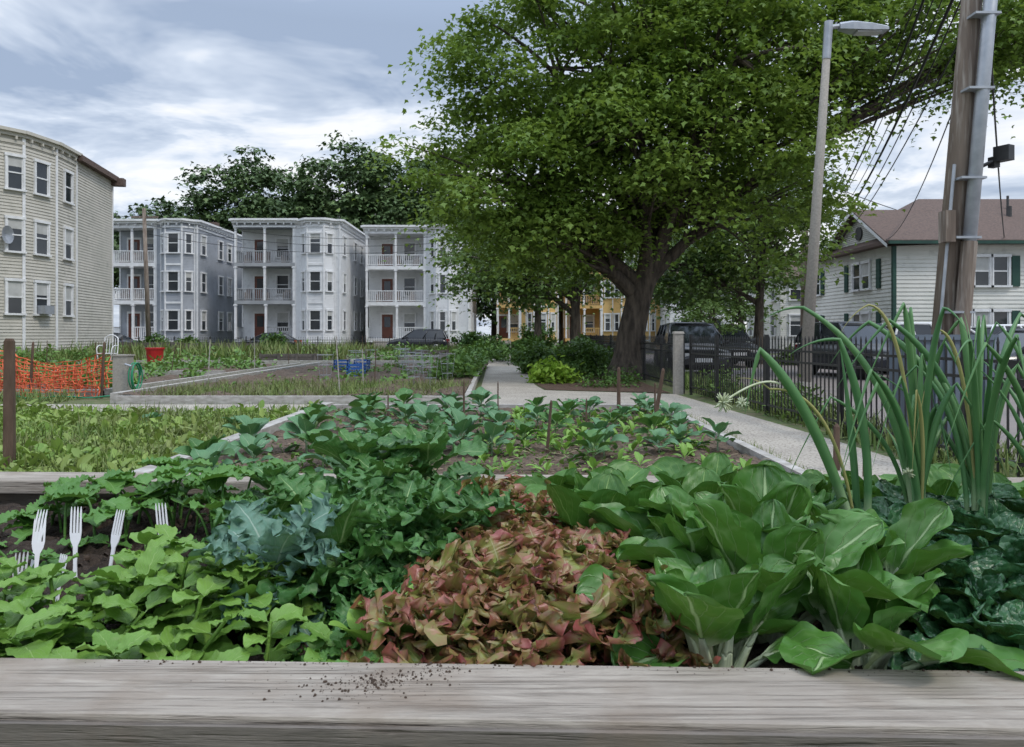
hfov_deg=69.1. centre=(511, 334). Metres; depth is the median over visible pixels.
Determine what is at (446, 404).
broccoli plant
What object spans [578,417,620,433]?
cabbage plant
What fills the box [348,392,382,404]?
cabbage plant
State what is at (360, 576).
curly kale
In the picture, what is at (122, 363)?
hose post
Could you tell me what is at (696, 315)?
tree
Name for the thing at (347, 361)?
blue crate
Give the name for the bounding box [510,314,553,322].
window blinds
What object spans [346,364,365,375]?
blue crate
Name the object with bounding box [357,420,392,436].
broccoli plant
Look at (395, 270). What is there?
porch posts
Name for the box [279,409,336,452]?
cabbage plant
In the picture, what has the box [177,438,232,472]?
broccoli plant
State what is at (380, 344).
steps
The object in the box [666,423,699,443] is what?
broccoli plant
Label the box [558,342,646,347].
foundation
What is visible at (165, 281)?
window frames
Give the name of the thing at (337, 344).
foundation
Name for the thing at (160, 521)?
plastic fork
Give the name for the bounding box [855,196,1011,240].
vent
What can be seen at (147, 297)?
utility pole
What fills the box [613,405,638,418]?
cabbage plant
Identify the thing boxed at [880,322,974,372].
parked suv
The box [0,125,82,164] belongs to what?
cornice
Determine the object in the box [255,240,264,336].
door
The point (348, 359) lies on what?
garden bed soil
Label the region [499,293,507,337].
door
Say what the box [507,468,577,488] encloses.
spinach
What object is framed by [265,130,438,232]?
oak tree
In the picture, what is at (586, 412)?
wooden stake
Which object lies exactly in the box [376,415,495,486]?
collard greens
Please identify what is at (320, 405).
broccoli plant
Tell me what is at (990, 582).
tatsoi
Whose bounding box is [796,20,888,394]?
street lamp
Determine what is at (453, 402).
cabbage plant
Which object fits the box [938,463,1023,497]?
spinach
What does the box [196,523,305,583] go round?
curly kale
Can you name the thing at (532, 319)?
window frames
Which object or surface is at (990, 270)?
window frames
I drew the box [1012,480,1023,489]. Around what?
spinach
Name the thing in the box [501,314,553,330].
window glass
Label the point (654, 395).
wooden stake
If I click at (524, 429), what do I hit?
broccoli plant
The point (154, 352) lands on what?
red bin
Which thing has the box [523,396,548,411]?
broccoli plant
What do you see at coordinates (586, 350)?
shrub
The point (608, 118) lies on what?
maple tree
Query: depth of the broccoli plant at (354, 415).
8.19 m
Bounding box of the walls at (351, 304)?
[244,222,368,341]
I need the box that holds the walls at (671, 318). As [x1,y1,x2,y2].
[661,292,731,324]
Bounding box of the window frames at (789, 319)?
[748,278,800,336]
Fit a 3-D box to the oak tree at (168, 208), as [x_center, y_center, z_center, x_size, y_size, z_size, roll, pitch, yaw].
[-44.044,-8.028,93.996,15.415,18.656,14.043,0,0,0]
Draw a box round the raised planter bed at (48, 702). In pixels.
[0,472,1023,746]
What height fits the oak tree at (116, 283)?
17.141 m
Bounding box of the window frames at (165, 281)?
[119,223,241,341]
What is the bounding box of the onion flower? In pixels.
[714,381,914,478]
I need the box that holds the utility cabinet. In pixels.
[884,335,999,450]
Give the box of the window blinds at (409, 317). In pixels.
[404,238,454,321]
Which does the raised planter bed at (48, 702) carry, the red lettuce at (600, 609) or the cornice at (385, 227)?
the red lettuce at (600, 609)
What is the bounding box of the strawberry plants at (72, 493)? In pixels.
[0,455,285,544]
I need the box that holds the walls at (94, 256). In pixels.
[0,134,111,351]
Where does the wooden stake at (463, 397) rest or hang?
on the garden bed soil at (652, 451)
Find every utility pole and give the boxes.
[131,208,157,340]
[800,197,807,343]
[931,0,1014,334]
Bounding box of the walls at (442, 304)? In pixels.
[371,229,475,341]
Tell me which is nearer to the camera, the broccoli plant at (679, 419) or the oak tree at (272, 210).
the broccoli plant at (679, 419)
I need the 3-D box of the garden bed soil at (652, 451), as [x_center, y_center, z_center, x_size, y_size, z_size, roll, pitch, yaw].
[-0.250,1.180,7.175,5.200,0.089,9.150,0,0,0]
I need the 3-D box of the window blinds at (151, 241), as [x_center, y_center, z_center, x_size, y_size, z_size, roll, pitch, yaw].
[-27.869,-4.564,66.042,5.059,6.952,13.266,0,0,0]
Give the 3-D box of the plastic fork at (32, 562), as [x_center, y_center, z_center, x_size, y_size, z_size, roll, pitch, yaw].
[-0.960,0.424,1.501,0.022,0.132,0.044,0,0,0]
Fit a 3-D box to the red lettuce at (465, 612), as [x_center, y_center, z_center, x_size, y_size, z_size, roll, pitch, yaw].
[-0.071,0.397,1.041,0.320,0.129,0.304,0,0,0]
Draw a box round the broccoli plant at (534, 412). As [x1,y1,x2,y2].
[522,404,547,425]
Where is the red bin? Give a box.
[145,347,164,361]
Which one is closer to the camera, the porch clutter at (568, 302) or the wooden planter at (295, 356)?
the wooden planter at (295, 356)
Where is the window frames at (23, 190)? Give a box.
[3,138,113,350]
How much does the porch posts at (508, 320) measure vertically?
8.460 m
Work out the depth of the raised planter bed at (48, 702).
0.80 m
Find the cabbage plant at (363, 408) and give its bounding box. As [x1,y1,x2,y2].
[335,404,374,429]
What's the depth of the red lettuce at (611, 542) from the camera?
1.33 m
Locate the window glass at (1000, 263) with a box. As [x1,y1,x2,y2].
[815,257,1006,323]
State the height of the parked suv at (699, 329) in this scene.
1.745 m
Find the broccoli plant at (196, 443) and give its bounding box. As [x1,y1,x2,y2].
[172,434,234,468]
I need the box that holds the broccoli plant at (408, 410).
[385,400,416,424]
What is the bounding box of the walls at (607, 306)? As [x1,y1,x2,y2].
[559,246,659,341]
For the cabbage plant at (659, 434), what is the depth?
7.30 m
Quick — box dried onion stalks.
[738,304,974,508]
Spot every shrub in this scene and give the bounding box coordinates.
[455,322,558,347]
[503,332,612,364]
[505,336,613,375]
[521,354,586,383]
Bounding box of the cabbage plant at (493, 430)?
[467,419,513,455]
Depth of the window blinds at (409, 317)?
64.84 m
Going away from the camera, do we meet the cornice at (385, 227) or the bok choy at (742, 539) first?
the bok choy at (742, 539)
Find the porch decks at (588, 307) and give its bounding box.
[564,273,601,340]
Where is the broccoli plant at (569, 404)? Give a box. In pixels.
[549,399,585,416]
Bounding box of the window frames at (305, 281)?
[242,222,363,341]
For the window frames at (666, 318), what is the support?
attached to the walls at (671, 318)
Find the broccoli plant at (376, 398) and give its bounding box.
[349,392,385,415]
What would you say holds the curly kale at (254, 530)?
on the planter soil at (96, 560)
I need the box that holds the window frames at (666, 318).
[659,296,721,324]
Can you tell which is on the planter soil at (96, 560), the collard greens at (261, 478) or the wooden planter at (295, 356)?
the collard greens at (261, 478)
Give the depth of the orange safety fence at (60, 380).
15.29 m
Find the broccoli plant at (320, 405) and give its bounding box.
[300,401,336,427]
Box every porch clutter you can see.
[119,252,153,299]
[244,252,290,299]
[376,256,419,301]
[567,272,596,304]
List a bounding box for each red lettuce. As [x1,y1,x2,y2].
[340,564,565,664]
[403,539,510,580]
[404,529,577,610]
[418,574,611,665]
[448,506,552,542]
[456,474,550,500]
[457,485,516,512]
[468,546,720,666]
[505,489,569,527]
[506,522,641,561]
[554,518,630,558]
[573,553,685,647]
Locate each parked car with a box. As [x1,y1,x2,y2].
[114,332,137,347]
[241,332,301,344]
[387,329,449,347]
[717,325,759,366]
[971,324,1023,334]
[993,328,1023,393]
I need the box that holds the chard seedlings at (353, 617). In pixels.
[328,584,435,642]
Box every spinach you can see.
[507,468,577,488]
[509,473,649,528]
[514,461,649,495]
[543,469,667,521]
[551,501,672,563]
[556,522,695,568]
[564,459,701,487]
[631,467,728,498]
[648,452,736,484]
[735,471,885,544]
[758,460,834,503]
[792,469,874,502]
[814,470,903,499]
[872,463,968,499]
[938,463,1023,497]
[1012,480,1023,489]
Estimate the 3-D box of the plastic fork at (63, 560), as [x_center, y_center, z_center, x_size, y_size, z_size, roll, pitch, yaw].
[-0.811,0.443,1.332,0.024,0.094,0.022,0,0,29]
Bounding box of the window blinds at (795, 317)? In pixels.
[750,280,800,324]
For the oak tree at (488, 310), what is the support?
on the ground at (667, 388)
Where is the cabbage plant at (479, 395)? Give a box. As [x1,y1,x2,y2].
[465,387,499,413]
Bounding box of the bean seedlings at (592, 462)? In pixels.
[475,403,752,471]
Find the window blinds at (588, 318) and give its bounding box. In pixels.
[585,255,653,321]
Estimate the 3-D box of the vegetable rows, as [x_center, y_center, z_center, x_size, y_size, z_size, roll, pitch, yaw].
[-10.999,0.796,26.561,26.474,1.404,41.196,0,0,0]
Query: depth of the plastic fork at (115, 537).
1.44 m
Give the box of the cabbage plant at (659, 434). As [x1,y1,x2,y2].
[642,428,678,452]
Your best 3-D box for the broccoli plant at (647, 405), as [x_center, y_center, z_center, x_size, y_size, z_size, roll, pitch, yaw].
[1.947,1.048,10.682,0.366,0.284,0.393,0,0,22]
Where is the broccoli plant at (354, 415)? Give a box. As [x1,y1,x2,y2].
[347,409,391,433]
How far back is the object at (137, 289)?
60.71 m
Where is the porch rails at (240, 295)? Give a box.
[236,250,292,337]
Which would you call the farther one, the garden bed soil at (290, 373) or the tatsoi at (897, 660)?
the garden bed soil at (290, 373)
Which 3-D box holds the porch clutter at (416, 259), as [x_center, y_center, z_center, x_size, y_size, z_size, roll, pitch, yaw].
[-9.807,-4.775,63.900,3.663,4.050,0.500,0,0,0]
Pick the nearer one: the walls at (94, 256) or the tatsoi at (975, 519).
the tatsoi at (975, 519)
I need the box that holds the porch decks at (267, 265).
[234,223,294,341]
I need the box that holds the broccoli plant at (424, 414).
[409,403,451,429]
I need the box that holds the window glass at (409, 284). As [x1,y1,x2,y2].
[384,239,454,330]
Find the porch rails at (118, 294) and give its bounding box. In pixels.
[114,250,153,337]
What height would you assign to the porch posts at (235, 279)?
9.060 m
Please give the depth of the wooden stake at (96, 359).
18.03 m
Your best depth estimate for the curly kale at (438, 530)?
1.26 m
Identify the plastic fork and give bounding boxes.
[12,552,28,578]
[30,509,47,567]
[32,518,45,567]
[55,553,66,601]
[70,506,81,577]
[109,509,124,565]
[155,503,167,534]
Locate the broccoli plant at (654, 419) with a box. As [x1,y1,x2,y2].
[632,411,673,435]
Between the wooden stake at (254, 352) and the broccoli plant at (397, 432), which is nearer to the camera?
the broccoli plant at (397, 432)
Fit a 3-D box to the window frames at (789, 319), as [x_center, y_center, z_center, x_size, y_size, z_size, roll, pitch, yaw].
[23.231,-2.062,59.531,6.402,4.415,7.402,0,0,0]
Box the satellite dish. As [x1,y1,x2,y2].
[0,225,13,243]
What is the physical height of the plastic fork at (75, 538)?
0.154 m
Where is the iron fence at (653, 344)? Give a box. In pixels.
[582,335,1023,476]
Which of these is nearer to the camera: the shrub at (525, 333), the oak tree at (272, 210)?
the shrub at (525, 333)
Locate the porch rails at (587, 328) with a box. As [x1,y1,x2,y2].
[563,271,599,336]
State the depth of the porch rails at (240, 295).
59.98 m
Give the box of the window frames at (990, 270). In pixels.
[816,212,1012,326]
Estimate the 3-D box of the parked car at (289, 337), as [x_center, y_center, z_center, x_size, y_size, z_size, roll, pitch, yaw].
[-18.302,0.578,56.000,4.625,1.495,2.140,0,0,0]
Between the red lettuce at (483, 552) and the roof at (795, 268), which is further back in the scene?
the roof at (795, 268)
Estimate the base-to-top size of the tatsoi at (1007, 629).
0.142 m
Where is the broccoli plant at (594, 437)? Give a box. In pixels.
[568,428,617,463]
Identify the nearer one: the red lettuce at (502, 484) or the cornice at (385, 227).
the red lettuce at (502, 484)
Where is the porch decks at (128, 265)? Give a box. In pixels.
[114,224,155,340]
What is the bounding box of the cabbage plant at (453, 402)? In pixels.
[443,396,477,419]
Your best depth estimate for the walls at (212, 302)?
61.89 m
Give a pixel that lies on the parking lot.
(1012, 427)
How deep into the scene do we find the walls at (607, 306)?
70.00 m
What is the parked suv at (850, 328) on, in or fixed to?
on the parking lot
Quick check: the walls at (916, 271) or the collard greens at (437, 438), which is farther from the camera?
the walls at (916, 271)
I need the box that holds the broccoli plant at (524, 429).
[507,419,543,440]
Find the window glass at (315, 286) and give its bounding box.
[257,239,361,330]
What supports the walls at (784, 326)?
on the ground at (667, 388)
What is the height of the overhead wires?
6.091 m
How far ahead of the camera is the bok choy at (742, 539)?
1.13 m
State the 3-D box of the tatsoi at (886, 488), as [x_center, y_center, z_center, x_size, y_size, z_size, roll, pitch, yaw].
[0.912,0.417,1.633,0.398,0.176,0.390,0,0,0]
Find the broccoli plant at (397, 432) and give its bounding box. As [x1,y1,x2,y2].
[391,425,426,466]
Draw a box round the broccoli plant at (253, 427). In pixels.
[221,415,278,456]
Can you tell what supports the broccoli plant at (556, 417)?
on the garden bed soil at (652, 451)
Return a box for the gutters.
[888,240,1023,321]
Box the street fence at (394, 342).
[138,336,482,346]
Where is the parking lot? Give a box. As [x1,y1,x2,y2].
[646,354,1023,460]
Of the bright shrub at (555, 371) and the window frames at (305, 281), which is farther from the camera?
the window frames at (305, 281)
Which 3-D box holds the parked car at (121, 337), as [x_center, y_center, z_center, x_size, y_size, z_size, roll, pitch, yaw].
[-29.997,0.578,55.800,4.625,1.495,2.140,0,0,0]
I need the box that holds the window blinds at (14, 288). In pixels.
[8,156,70,299]
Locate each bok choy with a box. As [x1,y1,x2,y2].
[575,553,852,668]
[588,485,796,564]
[616,499,934,644]
[638,464,866,566]
[710,498,973,616]
[733,542,1023,680]
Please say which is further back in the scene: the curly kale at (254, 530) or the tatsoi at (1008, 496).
the tatsoi at (1008, 496)
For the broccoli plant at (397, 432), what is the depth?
6.63 m
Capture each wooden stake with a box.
[29,341,33,393]
[95,342,97,381]
[100,341,105,398]
[208,340,210,380]
[254,336,254,368]
[336,336,339,389]
[362,349,363,383]
[374,347,375,379]
[387,395,388,415]
[463,380,464,434]
[497,383,498,410]
[545,400,551,452]
[585,398,586,429]
[617,367,620,408]
[653,368,664,427]
[654,383,655,409]
[833,423,840,470]
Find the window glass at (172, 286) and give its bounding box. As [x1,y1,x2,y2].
[131,234,230,330]
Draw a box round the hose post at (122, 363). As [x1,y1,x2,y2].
[111,354,134,391]
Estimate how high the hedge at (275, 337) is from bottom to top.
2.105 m
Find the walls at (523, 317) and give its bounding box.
[499,291,556,340]
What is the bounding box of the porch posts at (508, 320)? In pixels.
[496,292,520,337]
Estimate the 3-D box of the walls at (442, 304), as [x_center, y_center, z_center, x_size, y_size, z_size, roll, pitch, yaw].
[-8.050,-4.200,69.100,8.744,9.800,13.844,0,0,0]
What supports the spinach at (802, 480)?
on the planter soil at (96, 560)
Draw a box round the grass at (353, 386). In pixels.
[0,336,1023,476]
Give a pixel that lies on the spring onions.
(985, 438)
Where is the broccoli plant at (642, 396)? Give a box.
[629,392,653,409]
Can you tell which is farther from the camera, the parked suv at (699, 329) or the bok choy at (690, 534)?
the parked suv at (699, 329)
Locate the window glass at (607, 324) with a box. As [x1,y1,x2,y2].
[572,252,653,330]
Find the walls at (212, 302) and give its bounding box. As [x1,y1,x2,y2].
[121,223,241,341]
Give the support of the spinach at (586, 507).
in the planter soil at (96, 560)
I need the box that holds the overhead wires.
[114,0,1004,253]
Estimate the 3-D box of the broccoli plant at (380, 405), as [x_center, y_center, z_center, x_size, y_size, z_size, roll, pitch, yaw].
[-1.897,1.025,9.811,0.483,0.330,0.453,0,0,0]
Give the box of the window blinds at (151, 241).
[147,234,230,320]
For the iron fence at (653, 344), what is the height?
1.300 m
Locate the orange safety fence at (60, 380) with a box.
[0,350,112,397]
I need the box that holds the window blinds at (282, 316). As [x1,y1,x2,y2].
[277,234,361,320]
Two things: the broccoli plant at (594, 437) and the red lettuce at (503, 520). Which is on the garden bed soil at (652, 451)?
the broccoli plant at (594, 437)
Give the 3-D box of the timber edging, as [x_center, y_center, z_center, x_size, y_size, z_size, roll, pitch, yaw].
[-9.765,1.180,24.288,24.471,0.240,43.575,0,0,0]
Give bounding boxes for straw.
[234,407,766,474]
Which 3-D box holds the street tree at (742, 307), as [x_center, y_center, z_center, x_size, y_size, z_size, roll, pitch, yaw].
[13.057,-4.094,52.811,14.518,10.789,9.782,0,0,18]
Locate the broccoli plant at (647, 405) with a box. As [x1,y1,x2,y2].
[634,398,653,413]
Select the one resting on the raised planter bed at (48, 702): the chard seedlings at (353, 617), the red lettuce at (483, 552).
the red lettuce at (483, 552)
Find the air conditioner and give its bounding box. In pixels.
[37,305,54,313]
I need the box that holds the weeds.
[0,399,319,471]
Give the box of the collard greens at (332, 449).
[307,423,424,491]
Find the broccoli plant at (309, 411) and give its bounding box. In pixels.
[295,407,335,428]
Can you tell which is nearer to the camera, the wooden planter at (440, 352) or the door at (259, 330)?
the wooden planter at (440, 352)
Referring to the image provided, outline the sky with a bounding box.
[0,0,1023,335]
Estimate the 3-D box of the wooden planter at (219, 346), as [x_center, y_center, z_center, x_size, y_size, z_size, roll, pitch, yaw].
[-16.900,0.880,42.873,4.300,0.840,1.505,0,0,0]
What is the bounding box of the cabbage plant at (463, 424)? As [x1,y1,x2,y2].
[446,406,487,445]
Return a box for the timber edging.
[0,352,804,474]
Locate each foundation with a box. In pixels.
[302,343,368,347]
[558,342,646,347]
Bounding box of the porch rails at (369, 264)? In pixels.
[365,254,423,337]
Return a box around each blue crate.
[334,360,349,370]
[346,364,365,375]
[354,359,369,370]
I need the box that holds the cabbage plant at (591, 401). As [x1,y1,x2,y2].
[576,396,605,416]
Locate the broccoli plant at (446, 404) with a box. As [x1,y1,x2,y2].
[428,391,462,412]
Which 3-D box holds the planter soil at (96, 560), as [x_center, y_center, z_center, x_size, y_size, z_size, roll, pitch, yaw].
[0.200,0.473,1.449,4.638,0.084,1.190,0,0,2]
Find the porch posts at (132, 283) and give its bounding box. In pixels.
[129,228,156,338]
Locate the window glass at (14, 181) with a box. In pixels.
[8,162,70,314]
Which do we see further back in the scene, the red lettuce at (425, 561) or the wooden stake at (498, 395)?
the wooden stake at (498, 395)
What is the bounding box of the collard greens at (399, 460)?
[325,448,433,495]
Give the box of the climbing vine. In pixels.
[689,360,1023,472]
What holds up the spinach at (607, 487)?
on the planter soil at (96, 560)
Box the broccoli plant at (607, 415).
[598,407,627,424]
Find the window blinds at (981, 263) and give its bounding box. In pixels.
[862,257,987,324]
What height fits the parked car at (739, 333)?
1.745 m
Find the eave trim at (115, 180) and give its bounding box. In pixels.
[77,155,125,186]
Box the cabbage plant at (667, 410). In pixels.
[653,400,691,420]
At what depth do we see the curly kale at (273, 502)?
1.54 m
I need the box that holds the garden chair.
[96,334,118,358]
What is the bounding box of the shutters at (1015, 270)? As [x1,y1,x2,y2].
[821,256,1019,323]
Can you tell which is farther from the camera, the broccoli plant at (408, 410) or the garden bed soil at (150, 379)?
the garden bed soil at (150, 379)
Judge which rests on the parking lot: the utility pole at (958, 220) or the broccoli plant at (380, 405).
the utility pole at (958, 220)
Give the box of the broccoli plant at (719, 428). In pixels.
[696,417,742,450]
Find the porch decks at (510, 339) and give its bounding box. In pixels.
[497,304,520,341]
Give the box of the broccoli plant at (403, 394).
[389,387,421,407]
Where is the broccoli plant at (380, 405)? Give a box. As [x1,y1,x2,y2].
[348,400,385,421]
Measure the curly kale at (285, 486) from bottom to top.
0.244 m
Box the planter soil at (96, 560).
[0,495,862,668]
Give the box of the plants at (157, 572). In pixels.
[0,524,371,661]
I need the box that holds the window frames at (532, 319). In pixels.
[496,292,558,341]
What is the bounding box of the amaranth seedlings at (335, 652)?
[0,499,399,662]
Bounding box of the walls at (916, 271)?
[815,221,1023,323]
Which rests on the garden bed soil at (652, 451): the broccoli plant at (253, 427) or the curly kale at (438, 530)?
the broccoli plant at (253, 427)
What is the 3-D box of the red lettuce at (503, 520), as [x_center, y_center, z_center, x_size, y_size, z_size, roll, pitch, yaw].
[-0.031,0.394,1.378,0.286,0.130,0.328,0,0,0]
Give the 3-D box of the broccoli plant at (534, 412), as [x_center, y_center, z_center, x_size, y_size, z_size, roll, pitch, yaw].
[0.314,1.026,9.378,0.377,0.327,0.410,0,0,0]
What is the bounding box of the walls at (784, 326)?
[746,270,800,348]
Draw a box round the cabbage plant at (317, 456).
[299,436,333,472]
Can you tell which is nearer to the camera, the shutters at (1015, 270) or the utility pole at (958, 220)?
the utility pole at (958, 220)
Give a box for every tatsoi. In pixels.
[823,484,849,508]
[849,558,1023,669]
[852,496,1003,540]
[860,479,970,509]
[876,517,890,548]
[883,527,1023,633]
[887,612,1023,670]
[906,584,1023,669]
[939,494,1017,541]
[939,554,1023,615]
[949,511,1023,591]
[958,483,1023,513]
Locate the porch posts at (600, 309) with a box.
[565,281,602,337]
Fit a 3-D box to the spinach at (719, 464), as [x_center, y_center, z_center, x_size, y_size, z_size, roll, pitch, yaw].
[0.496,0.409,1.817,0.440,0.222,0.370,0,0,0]
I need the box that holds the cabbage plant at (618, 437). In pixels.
[581,425,628,457]
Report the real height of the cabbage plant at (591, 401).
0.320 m
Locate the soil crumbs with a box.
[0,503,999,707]
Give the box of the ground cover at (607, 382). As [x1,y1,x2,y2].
[567,355,651,387]
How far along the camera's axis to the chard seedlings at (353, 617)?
1.01 m
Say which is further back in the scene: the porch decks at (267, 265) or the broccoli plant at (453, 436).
the porch decks at (267, 265)
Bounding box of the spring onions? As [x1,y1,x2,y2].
[745,302,1023,517]
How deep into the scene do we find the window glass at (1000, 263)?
33.95 m
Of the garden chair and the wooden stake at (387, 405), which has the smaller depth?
the wooden stake at (387, 405)
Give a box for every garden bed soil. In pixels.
[0,363,276,392]
[123,363,487,395]
[138,353,453,359]
[218,407,762,474]
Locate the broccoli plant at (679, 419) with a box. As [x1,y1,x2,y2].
[665,411,699,430]
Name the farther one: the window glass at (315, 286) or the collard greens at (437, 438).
the window glass at (315, 286)
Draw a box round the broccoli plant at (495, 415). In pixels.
[484,409,514,427]
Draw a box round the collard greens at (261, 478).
[234,456,305,498]
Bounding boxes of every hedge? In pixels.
[133,330,512,352]
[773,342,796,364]
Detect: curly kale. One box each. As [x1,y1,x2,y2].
[188,492,346,645]
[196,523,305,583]
[208,466,338,565]
[228,464,388,538]
[237,491,427,642]
[299,471,489,566]
[306,547,426,639]
[339,453,449,506]
[352,516,470,584]
[379,476,525,550]
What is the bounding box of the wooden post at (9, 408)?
[2,338,15,469]
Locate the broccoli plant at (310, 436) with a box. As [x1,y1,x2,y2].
[293,429,341,466]
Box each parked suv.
[656,322,732,376]
[793,321,887,379]
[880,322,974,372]
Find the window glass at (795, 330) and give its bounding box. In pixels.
[750,287,800,334]
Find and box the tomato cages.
[317,347,454,389]
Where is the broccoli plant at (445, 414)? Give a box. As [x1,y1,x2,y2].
[439,404,465,425]
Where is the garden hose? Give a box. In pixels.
[2,362,142,398]
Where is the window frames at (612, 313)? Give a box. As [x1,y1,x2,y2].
[563,252,660,341]
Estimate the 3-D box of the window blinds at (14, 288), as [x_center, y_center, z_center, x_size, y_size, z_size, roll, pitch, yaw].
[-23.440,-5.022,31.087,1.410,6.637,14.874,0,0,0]
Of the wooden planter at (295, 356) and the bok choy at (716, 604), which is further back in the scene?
the wooden planter at (295, 356)
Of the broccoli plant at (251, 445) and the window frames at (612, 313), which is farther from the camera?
the window frames at (612, 313)
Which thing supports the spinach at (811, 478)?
on the planter soil at (96, 560)
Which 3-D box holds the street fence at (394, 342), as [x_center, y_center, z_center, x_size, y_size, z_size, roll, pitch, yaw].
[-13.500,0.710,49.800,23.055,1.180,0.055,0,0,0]
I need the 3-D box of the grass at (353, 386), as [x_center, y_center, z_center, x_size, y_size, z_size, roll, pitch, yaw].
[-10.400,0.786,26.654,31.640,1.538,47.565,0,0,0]
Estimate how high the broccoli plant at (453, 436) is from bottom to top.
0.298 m
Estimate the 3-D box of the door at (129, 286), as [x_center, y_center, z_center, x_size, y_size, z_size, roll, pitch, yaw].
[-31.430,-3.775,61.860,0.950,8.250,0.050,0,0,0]
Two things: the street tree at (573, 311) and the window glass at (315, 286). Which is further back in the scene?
the window glass at (315, 286)
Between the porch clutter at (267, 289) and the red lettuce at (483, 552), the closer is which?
the red lettuce at (483, 552)
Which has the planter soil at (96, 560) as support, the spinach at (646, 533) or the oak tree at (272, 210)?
the spinach at (646, 533)
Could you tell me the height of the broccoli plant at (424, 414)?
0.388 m
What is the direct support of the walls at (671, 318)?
on the ground at (667, 388)
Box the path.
[1,355,902,476]
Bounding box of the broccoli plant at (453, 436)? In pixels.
[447,419,479,438]
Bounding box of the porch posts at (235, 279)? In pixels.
[233,227,295,338]
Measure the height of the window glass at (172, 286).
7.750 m
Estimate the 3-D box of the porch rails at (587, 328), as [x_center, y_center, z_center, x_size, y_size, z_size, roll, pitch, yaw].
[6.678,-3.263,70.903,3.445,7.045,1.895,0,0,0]
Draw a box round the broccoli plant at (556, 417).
[537,409,574,436]
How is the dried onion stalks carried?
attached to the spring onions
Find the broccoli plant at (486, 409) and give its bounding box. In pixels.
[478,404,503,421]
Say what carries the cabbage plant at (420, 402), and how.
on the garden bed soil at (652, 451)
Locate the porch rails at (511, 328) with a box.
[496,294,518,336]
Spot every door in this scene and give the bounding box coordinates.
[128,240,139,338]
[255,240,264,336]
[382,244,392,337]
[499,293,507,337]
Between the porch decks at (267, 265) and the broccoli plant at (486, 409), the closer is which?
the broccoli plant at (486, 409)
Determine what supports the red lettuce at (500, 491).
on the planter soil at (96, 560)
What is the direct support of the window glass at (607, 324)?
attached to the window frames at (612, 313)
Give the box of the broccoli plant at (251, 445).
[230,432,278,464]
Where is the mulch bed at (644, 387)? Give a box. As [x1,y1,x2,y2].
[530,372,668,392]
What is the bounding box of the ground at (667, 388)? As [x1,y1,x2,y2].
[0,336,1022,476]
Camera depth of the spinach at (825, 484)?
1.89 m
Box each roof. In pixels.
[749,254,799,277]
[797,199,1023,265]
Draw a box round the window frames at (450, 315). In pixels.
[369,230,476,341]
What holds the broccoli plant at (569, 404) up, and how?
on the garden bed soil at (652, 451)
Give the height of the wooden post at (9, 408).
1.265 m
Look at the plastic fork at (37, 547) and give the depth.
1.42 m
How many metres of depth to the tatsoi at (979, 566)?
1.14 m
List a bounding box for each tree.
[114,195,186,280]
[114,211,124,292]
[163,145,302,234]
[251,189,319,217]
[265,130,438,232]
[332,0,1023,379]
[375,151,461,224]
[420,201,605,339]
[426,191,667,343]
[455,206,503,341]
[591,136,856,363]
[597,231,800,334]
[669,241,746,328]
[675,299,752,338]
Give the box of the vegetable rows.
[0,336,750,474]
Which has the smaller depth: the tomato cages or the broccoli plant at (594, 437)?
the broccoli plant at (594, 437)
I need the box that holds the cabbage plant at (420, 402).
[412,399,437,408]
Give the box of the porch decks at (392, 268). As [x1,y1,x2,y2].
[366,230,425,341]
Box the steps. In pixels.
[373,341,388,348]
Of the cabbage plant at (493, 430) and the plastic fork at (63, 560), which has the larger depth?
the cabbage plant at (493, 430)
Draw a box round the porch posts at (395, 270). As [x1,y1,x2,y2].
[365,234,425,338]
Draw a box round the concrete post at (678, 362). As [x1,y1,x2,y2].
[672,331,684,394]
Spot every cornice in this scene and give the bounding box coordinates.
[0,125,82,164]
[114,218,241,243]
[228,217,368,245]
[361,224,476,248]
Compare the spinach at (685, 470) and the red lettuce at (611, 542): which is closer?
the red lettuce at (611, 542)
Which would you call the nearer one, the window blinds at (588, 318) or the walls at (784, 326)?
the walls at (784, 326)
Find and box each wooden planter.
[114,342,181,350]
[177,343,258,350]
[259,353,321,359]
[399,350,448,354]
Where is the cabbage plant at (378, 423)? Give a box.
[354,417,406,432]
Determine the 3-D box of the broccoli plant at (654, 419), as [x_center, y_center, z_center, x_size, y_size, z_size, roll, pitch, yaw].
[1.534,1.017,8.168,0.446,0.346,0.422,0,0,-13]
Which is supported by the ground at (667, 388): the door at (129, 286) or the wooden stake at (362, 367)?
the wooden stake at (362, 367)
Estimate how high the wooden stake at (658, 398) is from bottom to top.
0.884 m

